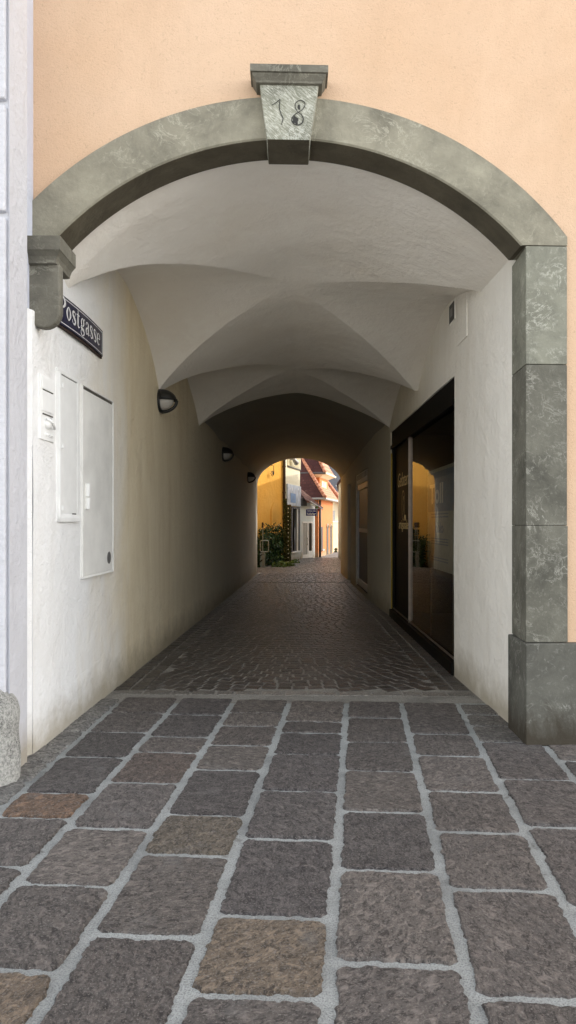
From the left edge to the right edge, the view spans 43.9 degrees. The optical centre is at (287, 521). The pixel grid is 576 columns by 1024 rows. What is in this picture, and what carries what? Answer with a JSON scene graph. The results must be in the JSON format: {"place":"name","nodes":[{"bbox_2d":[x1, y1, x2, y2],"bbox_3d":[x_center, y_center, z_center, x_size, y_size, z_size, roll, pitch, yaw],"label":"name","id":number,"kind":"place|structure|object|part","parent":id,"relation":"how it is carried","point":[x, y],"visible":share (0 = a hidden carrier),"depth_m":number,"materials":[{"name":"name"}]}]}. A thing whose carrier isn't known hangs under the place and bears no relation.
{"place":"outdoors","nodes":[
{"label":"outdoors","id":0,"kind":"place"},
{"bbox_2d":[0,697,575,1023],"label":"pavement","id":1,"kind":"structure","parent":0,"point":[201,861],"depth_m":3.08,"materials":[{"name":"grey stone"}]},
{"bbox_2d":[0,689,20,786],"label":"guard stone","id":2,"kind":"object","parent":1,"relation":"on","point":[10,758],"visible":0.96,"depth_m":4.08,"materials":[{"name":"stone"}]},
{"bbox_2d":[103,572,483,702],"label":"passage cobbles","id":3,"kind":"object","parent":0,"point":[289,637],"visible":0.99,"depth_m":8.00,"materials":[{"name":"grey stone"}]},
{"bbox_2d":[286,458,300,559],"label":"cream shop house","id":4,"kind":"structure","parent":0,"point":[293,492],"depth_m":27.98,"materials":[{"name":"beige paint"}]},
{"bbox_2d":[290,459,298,464],"bbox_3d":[0.230,-2.318,27.260,0.221,0.301,0.413,0,0,34],"label":"security lamp","id":5,"kind":"object","parent":4,"relation":"attached to","point":[295,461],"visible":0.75,"depth_m":27.23,"materials":[{"name":"grey metal"}]},
{"bbox_2d":[291,506,300,552],"bbox_3d":[0.273,0.300,28.210,0.387,1.800,1.466,0,0,4],"label":"display window","id":6,"kind":"structure","parent":4,"relation":"in","point":[295,511],"depth_m":28.32,"materials":[{"name":"grey glass"}]},
{"bbox_2d":[257,552,340,571],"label":"street","id":7,"kind":"structure","parent":0,"point":[329,562],"depth_m":23.93,"materials":[{"name":"grey stone"}]},
{"bbox_2d":[260,540,268,567],"bbox_3d":[-0.771,1.045,23.320,0.302,0.910,0.040,0,0,-9],"label":"sign post","id":8,"kind":"object","parent":7,"relation":"on","point":[263,559],"visible":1,"depth_m":23.30,"materials":[{"name":"grey metal"}]},
{"bbox_2d":[257,523,283,566],"bbox_3d":[-0.602,0.778,24.740,0.490,1.526,2.837,0,0,24],"label":"leafy shrub","id":9,"kind":"object","parent":7,"relation":"on","point":[276,547],"visible":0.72,"depth_m":24.53,"materials":[{"name":"green plant"}]},
{"bbox_2d":[257,460,285,564],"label":"yellow house","id":10,"kind":"structure","parent":7,"relation":"on","point":[271,492],"depth_m":25.30,"materials":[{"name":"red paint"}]},
{"bbox_2d":[271,559,299,566],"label":"weeds","id":11,"kind":"object","parent":7,"relation":"on","point":[285,564],"visible":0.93,"depth_m":23.97,"materials":[{"name":"green plant"}]},
{"bbox_2d":[283,498,291,562],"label":"ivy column","id":12,"kind":"structure","parent":7,"relation":"on","point":[286,532],"depth_m":25.26,"materials":[{"name":"green plant"}]},
{"bbox_2d":[300,489,322,558],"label":"pale shop","id":13,"kind":"structure","parent":7,"relation":"on","point":[307,536],"depth_m":29.51,"materials":[{"name":"white paint"}]},
{"bbox_2d":[302,521,312,557],"bbox_3d":[0.791,0.730,29.536,0.494,1.500,0.644,0,0,0],"label":"door","id":14,"kind":"structure","parent":13,"relation":"in","point":[307,526],"depth_m":29.51,"materials":[{"name":"white paint"}]},
{"bbox_2d":[306,508,318,515],"bbox_3d":[0.975,-0.385,28.459,0.514,0.311,0.062,0,0,-7],"label":"hanging sign","id":15,"kind":"object","parent":13,"relation":"attached to","point":[311,512],"visible":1,"depth_m":28.43,"materials":[{"name":"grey metal"}]},
{"bbox_2d":[328,481,337,520],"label":"cream house","id":16,"kind":"structure","parent":7,"relation":"on","point":[335,510],"depth_m":37.12,"materials":[{"name":"beige paint"}]},
{"bbox_2d":[333,521,337,551],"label":"rubble wall","id":17,"kind":"structure","parent":7,"relation":"on","point":[335,534],"depth_m":35.55,"materials":[{"name":"beige paint"}]},
{"bbox_2d":[300,458,337,556],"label":"orange house","id":18,"kind":"structure","parent":0,"point":[315,476],"depth_m":31.21,"materials":[{"name":"orange paint"}]},
{"bbox_2d":[321,527,324,550],"bbox_3d":[1.507,0.727,31.073,0.100,1.040,0.500,0,0,12],"label":"window","id":19,"kind":"structure","parent":18,"relation":"in","point":[322,549],"depth_m":30.93,"materials":[{"name":"grey metal"}]},
{"bbox_2d":[328,466,339,492],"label":"slate roofed house","id":20,"kind":"structure","parent":0,"point":[333,481],"depth_m":53.33,"materials":[{"name":"grey stone"}]},
{"bbox_2d":[337,479,340,559],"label":"street house","id":21,"kind":"structure","parent":0,"point":[339,516],"depth_m":28.88,"materials":[{"name":"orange paint"}]},
{"label":"ground","id":22,"kind":"structure","parent":0,"visible":0},
{"bbox_2d":[0,0,32,765],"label":"neighbouring house","id":23,"kind":"structure","parent":22,"relation":"on","point":[16,107],"depth_m":4.26,"materials":[{"name":"white paint"}]},
{"bbox_2d":[27,0,575,755],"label":"passage house","id":24,"kind":"structure","parent":22,"relation":"on","point":[265,236],"depth_m":5.25,"materials":[{"name":"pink paint"}]},
{"bbox_2d":[38,373,55,442],"bbox_3d":[-1.604,-0.760,4.799,0.068,0.430,0.240,0,0,3],"label":"door entry panel","id":25,"kind":"object","parent":24,"relation":"attached to","point":[46,426],"visible":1,"depth_m":4.76,"materials":[{"name":"white paint"}]},
{"bbox_2d":[56,367,80,521],"bbox_3d":[-1.600,-0.540,5.202,0.042,1.080,0.436,0,0,3],"label":"utility cabinet","id":26,"kind":"object","parent":24,"relation":"attached to","point":[67,425],"visible":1,"depth_m":5.18,"materials":[{"name":"white metal"}]},
{"bbox_3d":[-1.608,-0.553,5.218,0.021,0.978,0.334,0,0,3],"label":"door","id":27,"kind":"part","parent":26,"relation":"part of","materials":[{"name":"white paint"}]},
{"bbox_2d":[58,296,102,358],"bbox_3d":[-1.581,-1.485,5.422,0.038,0.238,1.127,0,0,3],"label":"street name sign","id":28,"kind":"object","parent":24,"relation":"attached to","point":[79,325],"visible":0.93,"depth_m":5.42,"materials":[{"name":"blue metal"}]},
{"bbox_2d":[80,384,113,578],"bbox_3d":[-1.560,-0.314,5.904,0.057,1.500,0.811,0,0,3],"label":"meter cupboard","id":29,"kind":"object","parent":24,"relation":"attached to","point":[97,470],"visible":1,"depth_m":5.84,"materials":[{"name":"white paint"}]},
{"bbox_3d":[-1.574,-0.304,5.905,0.024,1.447,0.771,0,0,3],"label":"door","id":30,"kind":"part","parent":29,"relation":"part of","materials":[{"name":"white paint"}]},
{"bbox_2d":[157,389,177,413],"bbox_3d":[-1.363,-1.379,8.175,0.219,0.282,0.268,0,0,3],"label":"wall lamp","id":31,"kind":"object","parent":24,"relation":"attached to","point":[166,399],"visible":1,"depth_m":8.11,"materials":[{"name":"black metal"}]},
{"bbox_2d":[222,447,233,461],"bbox_3d":[-1.117,-1.269,13.415,0.219,0.282,0.268,0,0,3],"label":"wall lamp","id":32,"kind":"object","parent":24,"relation":"attached to","point":[227,452],"visible":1,"depth_m":13.34,"materials":[{"name":"black metal"}]},
{"bbox_2d":[247,472,255,482],"bbox_3d":[-0.906,-1.114,17.895,0.219,0.282,0.268,0,0,3],"label":"wall lamp","id":33,"kind":"object","parent":24,"relation":"attached to","point":[250,476],"visible":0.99,"depth_m":17.82,"materials":[{"name":"black metal"}]},
{"bbox_2d":[357,468,367,591],"bbox_3d":[1.598,0.175,15.050,0.089,2.450,2.300,0,0,0],"label":"shop window","id":34,"kind":"structure","parent":24,"relation":"in","point":[362,478],"depth_m":15.37,"materials":[{"name":"grey glass"}]},
{"bbox_2d":[389,378,454,675],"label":"shop window","id":35,"kind":"structure","parent":24,"relation":"in","point":[423,443],"depth_m":10.83,"materials":[{"name":"glass"}]},
{"bbox_2d":[428,463,453,654],"bbox_3d":[1.735,0.430,8.100,0.029,2.100,1.500,0,0,0],"label":"display poster","id":36,"kind":"object","parent":35,"relation":"attached to","point":[440,518],"visible":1,"depth_m":8.04,"materials":[{"name":"paper"}]},
{"bbox_2d":[449,299,455,325],"bbox_3d":[1.606,-2.050,6.994,0.018,0.196,0.237,0,0,0],"label":"air vent","id":37,"kind":"object","parent":24,"relation":"attached to","point":[452,312],"visible":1,"depth_m":6.96,"materials":[{"name":"white metal"}]},
{"bbox_2d":[457,292,467,345],"bbox_3d":[1.616,-1.948,6.622,0.014,0.545,0.355,0,0,0],"label":"access panel","id":38,"kind":"object","parent":24,"relation":"attached to","point":[462,332],"visible":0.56,"depth_m":6.63,"materials":[{"name":"white metal"}]}
]}

